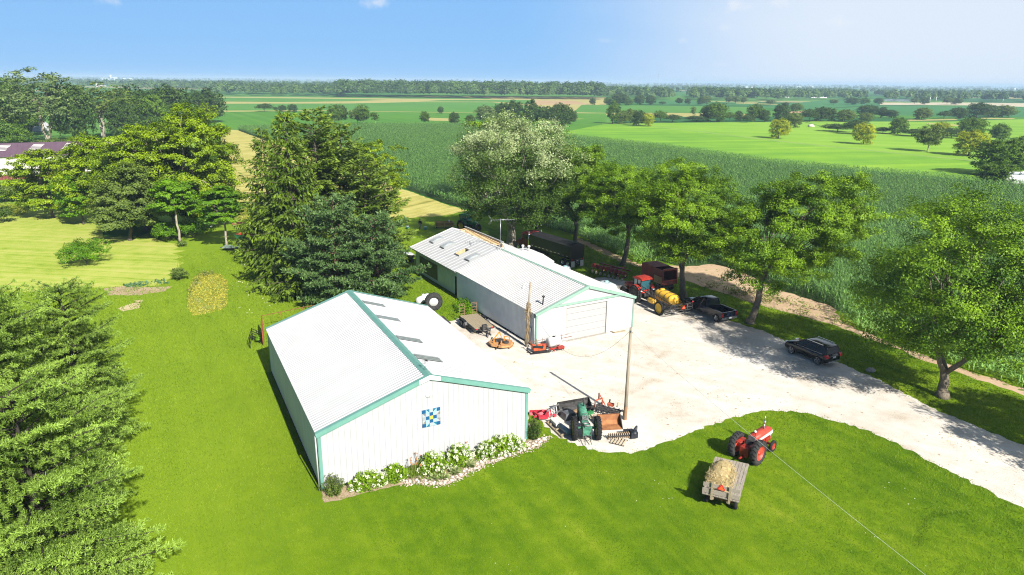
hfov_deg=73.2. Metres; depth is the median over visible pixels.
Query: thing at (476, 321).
flatbed trailer
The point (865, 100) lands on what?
field tree
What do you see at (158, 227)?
undergrowth bush
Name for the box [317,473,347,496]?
corner shrub
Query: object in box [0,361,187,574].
white pine
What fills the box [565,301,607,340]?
garage door
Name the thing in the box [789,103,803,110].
field tree
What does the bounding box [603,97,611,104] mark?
field tree
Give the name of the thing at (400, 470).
hydrangea bush
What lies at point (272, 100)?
soybean field
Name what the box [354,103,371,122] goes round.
field tree
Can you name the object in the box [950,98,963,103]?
field tree
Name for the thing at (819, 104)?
crop field
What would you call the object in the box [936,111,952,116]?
field bush
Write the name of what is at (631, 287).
cab tractor
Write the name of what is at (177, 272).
garden bush
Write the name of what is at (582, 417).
green tractor
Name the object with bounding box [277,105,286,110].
field tree
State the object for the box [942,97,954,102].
field tree
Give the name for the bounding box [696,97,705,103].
field tree
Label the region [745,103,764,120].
field tree
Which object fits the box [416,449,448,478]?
hydrangea bush
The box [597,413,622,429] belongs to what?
rusty bucket
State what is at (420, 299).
gas tank
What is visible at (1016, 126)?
grass field
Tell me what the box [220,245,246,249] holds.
trailer
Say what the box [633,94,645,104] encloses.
field tree
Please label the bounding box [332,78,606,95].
wood
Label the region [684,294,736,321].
pickup truck
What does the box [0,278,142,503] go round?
white pine
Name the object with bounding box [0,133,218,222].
pasture
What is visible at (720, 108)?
field tree
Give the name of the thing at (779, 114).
field tree
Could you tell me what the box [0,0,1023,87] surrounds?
sky
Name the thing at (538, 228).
locust tree
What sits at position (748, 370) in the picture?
gravel yard
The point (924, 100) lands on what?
field tree
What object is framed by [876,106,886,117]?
field tree
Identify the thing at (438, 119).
dry patch
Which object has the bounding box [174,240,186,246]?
wild bush
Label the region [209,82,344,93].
wood
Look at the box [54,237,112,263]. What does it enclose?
wild bush
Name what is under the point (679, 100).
field tree
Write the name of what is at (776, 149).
grass field
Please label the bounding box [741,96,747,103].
field tree
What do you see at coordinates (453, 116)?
field tree
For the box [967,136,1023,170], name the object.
field tree
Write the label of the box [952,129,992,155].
field tree
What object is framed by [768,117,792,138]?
field tree
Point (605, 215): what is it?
locust tree
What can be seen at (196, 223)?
undergrowth bush
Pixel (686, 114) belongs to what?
field margins
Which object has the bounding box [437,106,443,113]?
field tree
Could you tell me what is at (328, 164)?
white pine
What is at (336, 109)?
field tree
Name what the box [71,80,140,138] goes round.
wood edge tree
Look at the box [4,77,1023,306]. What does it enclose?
ground
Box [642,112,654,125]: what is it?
field tree
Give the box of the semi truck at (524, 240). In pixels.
[516,230,548,254]
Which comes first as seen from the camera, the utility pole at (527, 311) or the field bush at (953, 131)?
the utility pole at (527, 311)
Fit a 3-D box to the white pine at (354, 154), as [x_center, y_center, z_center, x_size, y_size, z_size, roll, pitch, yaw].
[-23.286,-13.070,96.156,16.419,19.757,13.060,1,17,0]
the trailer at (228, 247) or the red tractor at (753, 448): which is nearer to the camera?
the red tractor at (753, 448)
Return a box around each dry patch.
[428,118,448,120]
[501,117,581,122]
[908,119,956,120]
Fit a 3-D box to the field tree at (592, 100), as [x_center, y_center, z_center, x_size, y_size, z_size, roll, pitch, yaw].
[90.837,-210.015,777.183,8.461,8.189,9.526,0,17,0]
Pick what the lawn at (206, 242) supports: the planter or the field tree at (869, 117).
the planter
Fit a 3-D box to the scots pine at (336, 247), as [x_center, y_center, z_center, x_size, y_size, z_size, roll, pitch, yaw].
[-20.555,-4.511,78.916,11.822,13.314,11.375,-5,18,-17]
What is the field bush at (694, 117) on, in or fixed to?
on the ground at (136, 231)
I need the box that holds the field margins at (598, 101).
[195,96,605,112]
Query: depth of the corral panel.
69.73 m
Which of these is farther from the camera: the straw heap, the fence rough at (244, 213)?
the fence rough at (244, 213)
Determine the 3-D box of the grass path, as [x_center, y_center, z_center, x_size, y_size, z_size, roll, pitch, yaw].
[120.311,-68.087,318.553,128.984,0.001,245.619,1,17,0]
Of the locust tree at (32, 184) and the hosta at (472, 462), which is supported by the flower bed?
the hosta at (472, 462)
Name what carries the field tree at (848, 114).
on the grass field at (1016, 126)
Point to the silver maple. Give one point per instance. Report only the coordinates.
(484, 165)
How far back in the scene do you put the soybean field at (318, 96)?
1028.68 m
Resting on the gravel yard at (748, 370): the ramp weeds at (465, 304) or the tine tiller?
the tine tiller
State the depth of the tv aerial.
83.38 m
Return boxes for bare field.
[535,100,585,104]
[880,102,1023,106]
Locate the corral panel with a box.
[261,305,313,345]
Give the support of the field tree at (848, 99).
on the crop field at (819, 104)
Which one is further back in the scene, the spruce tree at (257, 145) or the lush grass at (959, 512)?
the spruce tree at (257, 145)
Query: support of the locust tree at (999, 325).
on the lawn at (206, 242)
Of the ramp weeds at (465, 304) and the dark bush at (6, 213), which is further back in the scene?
the dark bush at (6, 213)
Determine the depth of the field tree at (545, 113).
400.71 m
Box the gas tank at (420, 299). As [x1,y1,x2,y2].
[416,293,428,303]
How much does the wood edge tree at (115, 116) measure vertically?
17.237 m
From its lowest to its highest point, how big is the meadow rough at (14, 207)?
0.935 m
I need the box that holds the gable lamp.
[425,391,432,397]
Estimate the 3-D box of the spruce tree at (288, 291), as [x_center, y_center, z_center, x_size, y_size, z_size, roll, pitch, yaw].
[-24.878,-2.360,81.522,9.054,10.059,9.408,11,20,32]
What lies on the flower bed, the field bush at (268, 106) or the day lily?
the day lily
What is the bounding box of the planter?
[591,263,630,280]
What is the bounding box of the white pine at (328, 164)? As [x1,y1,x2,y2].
[263,105,373,241]
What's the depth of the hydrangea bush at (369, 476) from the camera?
43.76 m
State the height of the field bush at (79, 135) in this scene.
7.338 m
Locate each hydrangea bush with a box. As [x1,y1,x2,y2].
[348,468,388,492]
[381,462,409,484]
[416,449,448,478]
[444,442,473,469]
[471,433,527,461]
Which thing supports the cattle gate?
on the lawn at (206, 242)
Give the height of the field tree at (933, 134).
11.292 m
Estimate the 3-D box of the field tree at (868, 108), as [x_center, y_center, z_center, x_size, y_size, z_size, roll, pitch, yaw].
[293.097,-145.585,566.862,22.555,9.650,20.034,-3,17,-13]
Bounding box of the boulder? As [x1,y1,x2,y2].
[865,367,875,372]
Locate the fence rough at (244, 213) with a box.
[232,204,267,220]
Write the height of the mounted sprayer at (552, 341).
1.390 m
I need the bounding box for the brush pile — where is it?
[587,410,608,418]
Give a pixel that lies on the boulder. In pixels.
(871, 370)
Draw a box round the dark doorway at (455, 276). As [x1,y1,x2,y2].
[455,276,456,294]
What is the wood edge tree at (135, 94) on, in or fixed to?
on the pasture
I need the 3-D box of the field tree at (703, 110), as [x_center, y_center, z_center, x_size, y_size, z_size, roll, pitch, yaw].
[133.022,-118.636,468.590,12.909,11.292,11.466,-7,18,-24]
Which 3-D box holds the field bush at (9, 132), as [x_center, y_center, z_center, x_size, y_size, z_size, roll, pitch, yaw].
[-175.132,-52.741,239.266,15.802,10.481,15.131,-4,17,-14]
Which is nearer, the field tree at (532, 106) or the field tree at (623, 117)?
the field tree at (532, 106)
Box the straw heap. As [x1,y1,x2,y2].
[705,459,737,491]
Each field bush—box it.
[0,120,35,142]
[32,138,69,141]
[63,134,90,141]
[254,103,273,108]
[653,110,668,121]
[664,114,682,121]
[684,115,708,121]
[723,112,737,120]
[740,115,752,119]
[799,108,819,121]
[820,123,853,131]
[842,119,869,129]
[875,127,891,131]
[896,129,919,135]
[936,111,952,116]
[938,128,964,137]
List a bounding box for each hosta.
[427,472,440,481]
[439,472,450,479]
[448,467,461,474]
[462,458,476,467]
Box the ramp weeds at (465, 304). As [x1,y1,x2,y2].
[454,297,470,313]
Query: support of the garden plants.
on the garden soil
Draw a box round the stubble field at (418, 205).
[221,130,466,222]
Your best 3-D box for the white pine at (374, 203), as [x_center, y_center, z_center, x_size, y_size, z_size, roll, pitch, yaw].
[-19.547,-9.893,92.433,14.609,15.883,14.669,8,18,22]
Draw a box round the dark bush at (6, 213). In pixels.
[0,206,14,222]
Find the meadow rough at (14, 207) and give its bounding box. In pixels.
[0,202,26,214]
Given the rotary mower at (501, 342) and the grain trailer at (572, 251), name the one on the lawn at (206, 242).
the grain trailer at (572, 251)
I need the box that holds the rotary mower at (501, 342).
[488,331,513,348]
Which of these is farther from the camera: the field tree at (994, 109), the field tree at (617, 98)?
the field tree at (617, 98)
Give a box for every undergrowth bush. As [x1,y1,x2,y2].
[150,220,184,239]
[175,216,214,236]
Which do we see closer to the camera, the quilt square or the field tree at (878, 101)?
the quilt square
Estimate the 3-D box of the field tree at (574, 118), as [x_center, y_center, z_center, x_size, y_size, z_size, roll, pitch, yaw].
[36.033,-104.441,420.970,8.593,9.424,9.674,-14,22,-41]
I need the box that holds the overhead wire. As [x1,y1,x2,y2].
[635,335,924,574]
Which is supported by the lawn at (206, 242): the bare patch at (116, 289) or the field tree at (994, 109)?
the bare patch at (116, 289)
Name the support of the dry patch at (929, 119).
on the ground at (136, 231)
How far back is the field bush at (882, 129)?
370.24 m
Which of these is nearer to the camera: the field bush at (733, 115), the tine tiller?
the tine tiller
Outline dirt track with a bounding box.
[577,237,1023,394]
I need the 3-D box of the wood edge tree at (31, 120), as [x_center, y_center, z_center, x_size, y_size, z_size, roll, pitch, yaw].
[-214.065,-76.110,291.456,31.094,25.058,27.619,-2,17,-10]
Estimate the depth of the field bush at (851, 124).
359.97 m
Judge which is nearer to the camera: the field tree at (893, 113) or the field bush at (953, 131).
the field bush at (953, 131)
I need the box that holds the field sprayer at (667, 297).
[638,283,693,315]
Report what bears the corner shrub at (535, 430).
on the flower bed
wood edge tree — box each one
[0,66,80,138]
[0,77,38,135]
[0,104,29,142]
[4,86,46,134]
[37,80,99,138]
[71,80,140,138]
[102,98,138,137]
[105,84,158,132]
[133,91,170,132]
[148,83,198,127]
[189,87,228,117]
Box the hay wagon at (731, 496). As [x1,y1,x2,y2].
[702,456,748,509]
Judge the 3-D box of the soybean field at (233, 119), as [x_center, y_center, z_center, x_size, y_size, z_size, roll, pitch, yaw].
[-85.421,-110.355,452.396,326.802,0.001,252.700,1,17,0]
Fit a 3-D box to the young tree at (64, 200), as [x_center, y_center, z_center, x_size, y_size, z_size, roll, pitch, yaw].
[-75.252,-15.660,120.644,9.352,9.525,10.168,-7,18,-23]
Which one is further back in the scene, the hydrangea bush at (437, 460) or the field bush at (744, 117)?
the field bush at (744, 117)
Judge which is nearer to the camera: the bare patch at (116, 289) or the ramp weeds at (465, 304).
the ramp weeds at (465, 304)
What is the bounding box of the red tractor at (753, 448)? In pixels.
[727,416,776,465]
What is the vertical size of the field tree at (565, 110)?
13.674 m
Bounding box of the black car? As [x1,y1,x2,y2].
[785,336,841,364]
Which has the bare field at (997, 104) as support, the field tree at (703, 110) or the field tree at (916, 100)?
the field tree at (916, 100)
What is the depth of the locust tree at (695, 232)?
78.34 m
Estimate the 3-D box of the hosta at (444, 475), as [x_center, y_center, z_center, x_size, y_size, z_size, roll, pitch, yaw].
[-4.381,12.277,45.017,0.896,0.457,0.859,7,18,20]
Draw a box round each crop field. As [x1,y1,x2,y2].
[642,100,752,105]
[762,100,879,109]
[832,105,1023,116]
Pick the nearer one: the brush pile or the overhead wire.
the overhead wire
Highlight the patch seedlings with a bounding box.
[123,278,168,287]
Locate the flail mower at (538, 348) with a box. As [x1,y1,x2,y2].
[526,343,549,354]
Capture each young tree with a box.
[47,172,112,223]
[144,177,200,240]
[191,183,248,248]
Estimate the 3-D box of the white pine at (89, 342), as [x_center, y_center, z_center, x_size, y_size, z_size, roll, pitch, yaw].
[-30.287,5.281,46.622,9.190,12.848,9.671,-5,18,-18]
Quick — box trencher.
[608,425,637,438]
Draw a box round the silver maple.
[442,107,597,247]
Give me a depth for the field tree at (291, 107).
539.01 m
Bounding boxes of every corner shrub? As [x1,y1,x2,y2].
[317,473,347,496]
[527,415,541,439]
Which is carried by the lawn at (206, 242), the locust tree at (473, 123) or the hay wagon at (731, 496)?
the hay wagon at (731, 496)
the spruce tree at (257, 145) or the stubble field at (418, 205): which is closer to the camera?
the spruce tree at (257, 145)
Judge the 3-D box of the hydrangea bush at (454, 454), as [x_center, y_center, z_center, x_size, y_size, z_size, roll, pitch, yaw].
[-3.621,11.267,46.673,2.164,1.694,1.602,-8,19,-26]
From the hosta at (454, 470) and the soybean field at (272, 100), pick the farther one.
the soybean field at (272, 100)
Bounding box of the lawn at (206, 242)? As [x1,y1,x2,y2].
[0,212,1023,574]
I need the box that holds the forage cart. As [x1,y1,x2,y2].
[641,261,677,289]
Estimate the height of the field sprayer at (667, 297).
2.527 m
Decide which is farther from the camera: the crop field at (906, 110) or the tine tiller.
the crop field at (906, 110)
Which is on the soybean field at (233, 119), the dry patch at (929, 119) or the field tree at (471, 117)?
the field tree at (471, 117)
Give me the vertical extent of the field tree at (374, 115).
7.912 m
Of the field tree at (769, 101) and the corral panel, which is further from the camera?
the field tree at (769, 101)
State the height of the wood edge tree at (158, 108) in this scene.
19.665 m
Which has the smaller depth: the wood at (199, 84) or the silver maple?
the silver maple
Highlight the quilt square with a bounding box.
[422,407,440,427]
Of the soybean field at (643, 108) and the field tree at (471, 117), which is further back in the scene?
the soybean field at (643, 108)
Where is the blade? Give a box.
[529,409,556,418]
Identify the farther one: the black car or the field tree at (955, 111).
the field tree at (955, 111)
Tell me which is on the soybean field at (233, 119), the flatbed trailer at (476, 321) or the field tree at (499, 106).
the field tree at (499, 106)
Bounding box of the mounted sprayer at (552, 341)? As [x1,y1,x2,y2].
[528,334,571,351]
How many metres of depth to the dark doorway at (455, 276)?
83.23 m
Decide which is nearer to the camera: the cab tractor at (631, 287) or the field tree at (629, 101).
the cab tractor at (631, 287)
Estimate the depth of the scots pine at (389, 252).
78.05 m
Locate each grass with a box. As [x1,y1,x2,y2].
[912,510,970,547]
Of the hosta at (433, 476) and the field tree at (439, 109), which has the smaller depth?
the hosta at (433, 476)
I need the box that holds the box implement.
[435,220,455,227]
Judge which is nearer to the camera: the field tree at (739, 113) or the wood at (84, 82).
the field tree at (739, 113)
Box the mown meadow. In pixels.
[0,206,183,291]
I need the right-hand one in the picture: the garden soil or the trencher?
the trencher
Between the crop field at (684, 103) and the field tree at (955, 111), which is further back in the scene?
the crop field at (684, 103)
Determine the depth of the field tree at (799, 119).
410.12 m
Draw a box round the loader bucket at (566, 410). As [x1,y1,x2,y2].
[546,397,594,420]
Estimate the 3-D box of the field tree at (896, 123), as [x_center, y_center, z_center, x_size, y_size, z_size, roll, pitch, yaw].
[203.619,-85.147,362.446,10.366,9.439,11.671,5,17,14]
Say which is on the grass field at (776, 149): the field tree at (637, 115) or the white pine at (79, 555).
the field tree at (637, 115)
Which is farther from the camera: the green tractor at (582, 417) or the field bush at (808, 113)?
the field bush at (808, 113)
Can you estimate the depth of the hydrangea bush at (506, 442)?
47.75 m
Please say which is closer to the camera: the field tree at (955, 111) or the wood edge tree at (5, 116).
the wood edge tree at (5, 116)
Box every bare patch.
[104,286,171,295]
[118,302,139,310]
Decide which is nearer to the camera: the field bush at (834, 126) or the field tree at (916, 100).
the field bush at (834, 126)
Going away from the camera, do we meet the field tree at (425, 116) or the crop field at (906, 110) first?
the field tree at (425, 116)
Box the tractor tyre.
[424,292,442,310]
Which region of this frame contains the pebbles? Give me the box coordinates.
[399,436,552,487]
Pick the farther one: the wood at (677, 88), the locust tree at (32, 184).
the wood at (677, 88)
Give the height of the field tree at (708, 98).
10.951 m
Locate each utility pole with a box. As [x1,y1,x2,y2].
[521,282,531,346]
[623,327,631,419]
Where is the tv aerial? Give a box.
[488,218,514,247]
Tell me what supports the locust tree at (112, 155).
on the ground at (136, 231)
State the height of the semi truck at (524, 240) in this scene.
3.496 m
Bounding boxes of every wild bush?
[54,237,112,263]
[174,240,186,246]
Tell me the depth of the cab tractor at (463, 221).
118.57 m
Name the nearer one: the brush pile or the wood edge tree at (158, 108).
the brush pile
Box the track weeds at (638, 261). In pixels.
[629,256,646,263]
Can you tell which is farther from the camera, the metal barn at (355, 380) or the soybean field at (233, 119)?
the soybean field at (233, 119)
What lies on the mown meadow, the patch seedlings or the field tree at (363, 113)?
the patch seedlings
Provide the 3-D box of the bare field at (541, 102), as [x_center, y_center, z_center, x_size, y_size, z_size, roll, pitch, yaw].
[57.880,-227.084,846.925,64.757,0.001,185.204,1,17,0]
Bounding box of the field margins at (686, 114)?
[606,113,757,116]
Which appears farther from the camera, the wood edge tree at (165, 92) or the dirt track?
the wood edge tree at (165, 92)
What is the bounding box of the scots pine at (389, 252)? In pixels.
[325,209,431,298]
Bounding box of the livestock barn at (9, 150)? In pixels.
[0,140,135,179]
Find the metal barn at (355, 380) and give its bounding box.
[265,290,530,490]
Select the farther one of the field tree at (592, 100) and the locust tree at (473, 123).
the field tree at (592, 100)
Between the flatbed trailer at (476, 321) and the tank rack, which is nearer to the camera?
the tank rack
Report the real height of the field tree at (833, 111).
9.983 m
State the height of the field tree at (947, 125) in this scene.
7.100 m
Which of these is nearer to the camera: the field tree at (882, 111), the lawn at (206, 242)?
the lawn at (206, 242)
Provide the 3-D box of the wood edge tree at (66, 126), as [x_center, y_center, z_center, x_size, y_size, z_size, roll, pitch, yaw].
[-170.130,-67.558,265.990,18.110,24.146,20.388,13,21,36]
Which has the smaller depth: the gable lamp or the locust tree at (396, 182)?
the gable lamp
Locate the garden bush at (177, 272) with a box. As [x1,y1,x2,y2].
[170,267,189,277]
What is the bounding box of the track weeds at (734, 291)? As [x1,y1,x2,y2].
[700,277,882,332]
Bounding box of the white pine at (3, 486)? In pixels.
[0,361,93,574]
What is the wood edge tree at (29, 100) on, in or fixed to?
on the pasture
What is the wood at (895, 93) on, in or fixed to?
on the ground at (136, 231)
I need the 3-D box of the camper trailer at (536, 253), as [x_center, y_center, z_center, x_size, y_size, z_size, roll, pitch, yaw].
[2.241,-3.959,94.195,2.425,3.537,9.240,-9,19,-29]
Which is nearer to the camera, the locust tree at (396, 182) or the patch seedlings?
the patch seedlings
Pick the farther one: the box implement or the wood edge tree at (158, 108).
the wood edge tree at (158, 108)
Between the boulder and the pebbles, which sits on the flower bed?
the pebbles
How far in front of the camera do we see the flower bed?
44.14 m
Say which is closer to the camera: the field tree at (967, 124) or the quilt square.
the quilt square
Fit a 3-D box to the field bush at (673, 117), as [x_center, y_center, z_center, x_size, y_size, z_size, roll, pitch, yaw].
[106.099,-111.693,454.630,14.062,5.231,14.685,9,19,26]
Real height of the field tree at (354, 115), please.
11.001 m
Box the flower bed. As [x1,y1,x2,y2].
[321,439,534,501]
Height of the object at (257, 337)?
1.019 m
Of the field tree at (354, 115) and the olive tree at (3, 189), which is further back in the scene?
the field tree at (354, 115)
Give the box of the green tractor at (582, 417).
[570,398,601,444]
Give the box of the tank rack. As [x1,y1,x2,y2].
[546,418,570,437]
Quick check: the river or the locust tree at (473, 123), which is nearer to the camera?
the locust tree at (473, 123)
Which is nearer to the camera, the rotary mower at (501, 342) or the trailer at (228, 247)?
the rotary mower at (501, 342)
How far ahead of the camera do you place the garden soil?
81.85 m
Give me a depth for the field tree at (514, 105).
428.16 m
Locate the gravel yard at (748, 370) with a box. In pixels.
[449,277,1023,507]
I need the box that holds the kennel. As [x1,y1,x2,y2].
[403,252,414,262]
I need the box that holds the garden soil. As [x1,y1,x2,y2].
[190,275,227,315]
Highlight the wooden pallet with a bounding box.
[610,438,627,446]
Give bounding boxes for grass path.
[602,123,978,161]
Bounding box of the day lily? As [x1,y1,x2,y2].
[405,454,426,480]
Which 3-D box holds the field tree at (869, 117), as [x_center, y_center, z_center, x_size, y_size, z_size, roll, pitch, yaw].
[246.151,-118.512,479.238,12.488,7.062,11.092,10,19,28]
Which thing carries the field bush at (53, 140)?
on the pasture
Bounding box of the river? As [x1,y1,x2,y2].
[885,99,910,101]
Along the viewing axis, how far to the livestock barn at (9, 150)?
175.49 m
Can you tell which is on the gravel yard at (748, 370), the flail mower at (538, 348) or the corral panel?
the flail mower at (538, 348)
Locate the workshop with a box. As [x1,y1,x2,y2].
[410,226,636,344]
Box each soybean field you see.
[177,93,490,98]
[178,97,376,101]
[183,111,605,132]
[187,102,560,112]
[433,100,530,103]
[574,105,752,113]
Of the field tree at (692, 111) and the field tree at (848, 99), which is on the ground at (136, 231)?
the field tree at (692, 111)
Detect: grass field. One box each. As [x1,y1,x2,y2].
[564,124,1023,181]
[805,119,1023,137]
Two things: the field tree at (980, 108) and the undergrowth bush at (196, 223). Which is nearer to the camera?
the undergrowth bush at (196, 223)
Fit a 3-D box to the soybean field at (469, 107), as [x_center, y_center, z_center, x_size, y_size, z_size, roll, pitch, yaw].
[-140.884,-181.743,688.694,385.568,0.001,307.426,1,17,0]
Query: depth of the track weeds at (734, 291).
82.31 m
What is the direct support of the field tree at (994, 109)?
on the ground at (136, 231)
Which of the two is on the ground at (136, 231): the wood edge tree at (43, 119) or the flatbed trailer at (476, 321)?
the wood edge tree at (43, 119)
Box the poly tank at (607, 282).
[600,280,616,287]
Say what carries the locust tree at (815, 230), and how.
on the lawn at (206, 242)
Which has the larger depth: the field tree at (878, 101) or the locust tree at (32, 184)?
the field tree at (878, 101)
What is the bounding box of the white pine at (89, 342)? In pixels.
[6,276,150,453]
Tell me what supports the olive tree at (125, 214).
on the mown meadow
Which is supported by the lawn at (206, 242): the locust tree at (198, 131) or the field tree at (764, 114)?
the locust tree at (198, 131)
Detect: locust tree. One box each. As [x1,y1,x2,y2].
[0,148,87,217]
[42,131,106,223]
[78,122,195,229]
[129,101,249,229]
[348,139,411,206]
[460,117,499,202]
[498,137,576,230]
[529,143,618,241]
[575,160,690,265]
[613,156,753,297]
[704,169,893,324]
[843,180,1023,399]
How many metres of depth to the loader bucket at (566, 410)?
54.44 m
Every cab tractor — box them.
[456,213,480,230]
[620,274,654,302]
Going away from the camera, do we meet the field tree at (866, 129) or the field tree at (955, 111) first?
the field tree at (866, 129)
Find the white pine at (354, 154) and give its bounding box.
[308,122,402,240]
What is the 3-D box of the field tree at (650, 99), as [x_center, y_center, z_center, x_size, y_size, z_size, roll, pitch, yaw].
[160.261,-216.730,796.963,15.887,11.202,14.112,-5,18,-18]
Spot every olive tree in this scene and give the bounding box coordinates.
[0,182,24,200]
[82,161,167,240]
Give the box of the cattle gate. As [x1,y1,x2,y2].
[249,328,262,348]
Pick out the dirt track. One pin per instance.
(706, 273)
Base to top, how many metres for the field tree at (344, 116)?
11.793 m
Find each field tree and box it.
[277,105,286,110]
[287,104,297,111]
[323,103,345,120]
[338,105,348,119]
[351,107,359,121]
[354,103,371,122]
[371,112,378,122]
[418,111,430,121]
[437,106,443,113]
[448,112,459,122]
[466,115,475,121]
[473,104,495,121]
[494,102,504,117]
[501,99,523,120]
[521,99,541,122]
[536,105,556,120]
[552,102,573,124]
[565,109,577,123]
[589,98,595,104]
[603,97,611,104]
[606,99,620,123]
[610,94,629,104]
[616,110,630,123]
[625,98,633,104]
[625,108,635,122]
[631,110,645,125]
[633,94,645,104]
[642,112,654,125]
[645,95,656,104]
[675,98,682,103]
[690,106,696,114]
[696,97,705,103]
[699,106,715,121]
[703,95,711,103]
[704,101,730,121]
[730,96,740,103]
[735,110,742,120]
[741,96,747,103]
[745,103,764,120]
[759,110,770,121]
[766,99,776,103]
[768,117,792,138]
[772,103,790,119]
[785,111,804,127]
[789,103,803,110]
[813,106,830,120]
[821,108,837,120]
[830,99,838,104]
[836,109,857,120]
[843,97,859,103]
[851,121,877,144]
[855,104,881,114]
[857,112,874,121]
[860,98,870,103]
[873,98,884,103]
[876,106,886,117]
[883,109,899,117]
[888,117,909,133]
[909,98,918,103]
[910,123,951,151]
[913,107,934,119]
[919,97,930,104]
[932,121,952,129]
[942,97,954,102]
[947,107,970,117]
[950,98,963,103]
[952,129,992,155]
[954,116,990,133]
[966,102,991,117]
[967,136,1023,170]
[972,160,1023,185]
[984,104,999,117]
[988,122,1011,140]
[996,104,1019,116]
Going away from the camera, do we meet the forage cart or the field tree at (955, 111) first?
the forage cart
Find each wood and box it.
[1,77,241,87]
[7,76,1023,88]
[128,79,333,88]
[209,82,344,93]
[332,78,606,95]
[594,85,790,98]
[604,85,1023,94]
[775,88,1023,99]
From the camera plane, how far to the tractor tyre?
77.76 m
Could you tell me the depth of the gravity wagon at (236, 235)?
104.65 m
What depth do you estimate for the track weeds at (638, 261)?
100.81 m
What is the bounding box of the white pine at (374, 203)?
[319,156,418,262]
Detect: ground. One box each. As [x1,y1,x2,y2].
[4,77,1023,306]
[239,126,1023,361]
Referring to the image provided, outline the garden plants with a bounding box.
[187,271,228,314]
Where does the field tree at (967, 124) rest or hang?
on the ground at (136, 231)
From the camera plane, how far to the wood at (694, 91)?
1056.83 m
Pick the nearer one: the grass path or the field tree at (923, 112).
the grass path
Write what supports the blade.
on the gravel yard at (748, 370)
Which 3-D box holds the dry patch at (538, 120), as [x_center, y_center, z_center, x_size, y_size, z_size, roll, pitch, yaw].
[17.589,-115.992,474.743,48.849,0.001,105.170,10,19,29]
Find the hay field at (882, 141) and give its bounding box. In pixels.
[624,122,1016,160]
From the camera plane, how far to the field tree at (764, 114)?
469.39 m
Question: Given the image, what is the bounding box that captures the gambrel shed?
[31,122,48,131]
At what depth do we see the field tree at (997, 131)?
325.29 m
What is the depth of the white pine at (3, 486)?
30.40 m
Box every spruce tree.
[227,128,290,259]
[236,110,332,287]
[259,225,332,305]
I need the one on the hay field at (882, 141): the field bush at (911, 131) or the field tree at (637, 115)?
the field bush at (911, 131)
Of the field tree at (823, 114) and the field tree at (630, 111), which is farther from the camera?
the field tree at (823, 114)
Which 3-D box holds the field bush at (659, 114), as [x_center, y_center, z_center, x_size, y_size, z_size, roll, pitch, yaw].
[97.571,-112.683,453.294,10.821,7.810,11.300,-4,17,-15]
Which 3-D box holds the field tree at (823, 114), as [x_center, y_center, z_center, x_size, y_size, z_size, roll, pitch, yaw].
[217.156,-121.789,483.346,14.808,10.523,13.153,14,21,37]
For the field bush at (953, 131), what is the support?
on the hay field at (882, 141)
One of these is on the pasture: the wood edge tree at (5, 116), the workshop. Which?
the wood edge tree at (5, 116)
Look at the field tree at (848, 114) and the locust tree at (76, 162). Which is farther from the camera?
the field tree at (848, 114)
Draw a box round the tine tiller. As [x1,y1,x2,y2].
[588,393,623,413]
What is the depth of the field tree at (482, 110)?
416.95 m
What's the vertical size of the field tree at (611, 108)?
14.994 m
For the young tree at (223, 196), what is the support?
on the lawn at (206, 242)
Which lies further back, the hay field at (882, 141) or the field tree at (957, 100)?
the field tree at (957, 100)
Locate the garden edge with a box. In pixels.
[186,270,213,299]
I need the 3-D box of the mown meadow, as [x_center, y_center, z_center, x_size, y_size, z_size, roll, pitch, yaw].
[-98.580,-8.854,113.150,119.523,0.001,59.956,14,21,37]
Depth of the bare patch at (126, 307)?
78.01 m
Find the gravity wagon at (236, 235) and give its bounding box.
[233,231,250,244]
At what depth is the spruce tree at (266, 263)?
83.88 m
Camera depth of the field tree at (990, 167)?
179.60 m
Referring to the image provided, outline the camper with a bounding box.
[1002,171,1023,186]
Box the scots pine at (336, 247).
[279,192,380,303]
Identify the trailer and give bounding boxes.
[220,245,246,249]
[459,302,493,335]
[520,244,553,262]
[529,232,584,267]
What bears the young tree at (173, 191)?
on the lawn at (206, 242)
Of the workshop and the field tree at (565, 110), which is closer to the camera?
the workshop
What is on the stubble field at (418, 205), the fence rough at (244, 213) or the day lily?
the fence rough at (244, 213)
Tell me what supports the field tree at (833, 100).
on the crop field at (819, 104)

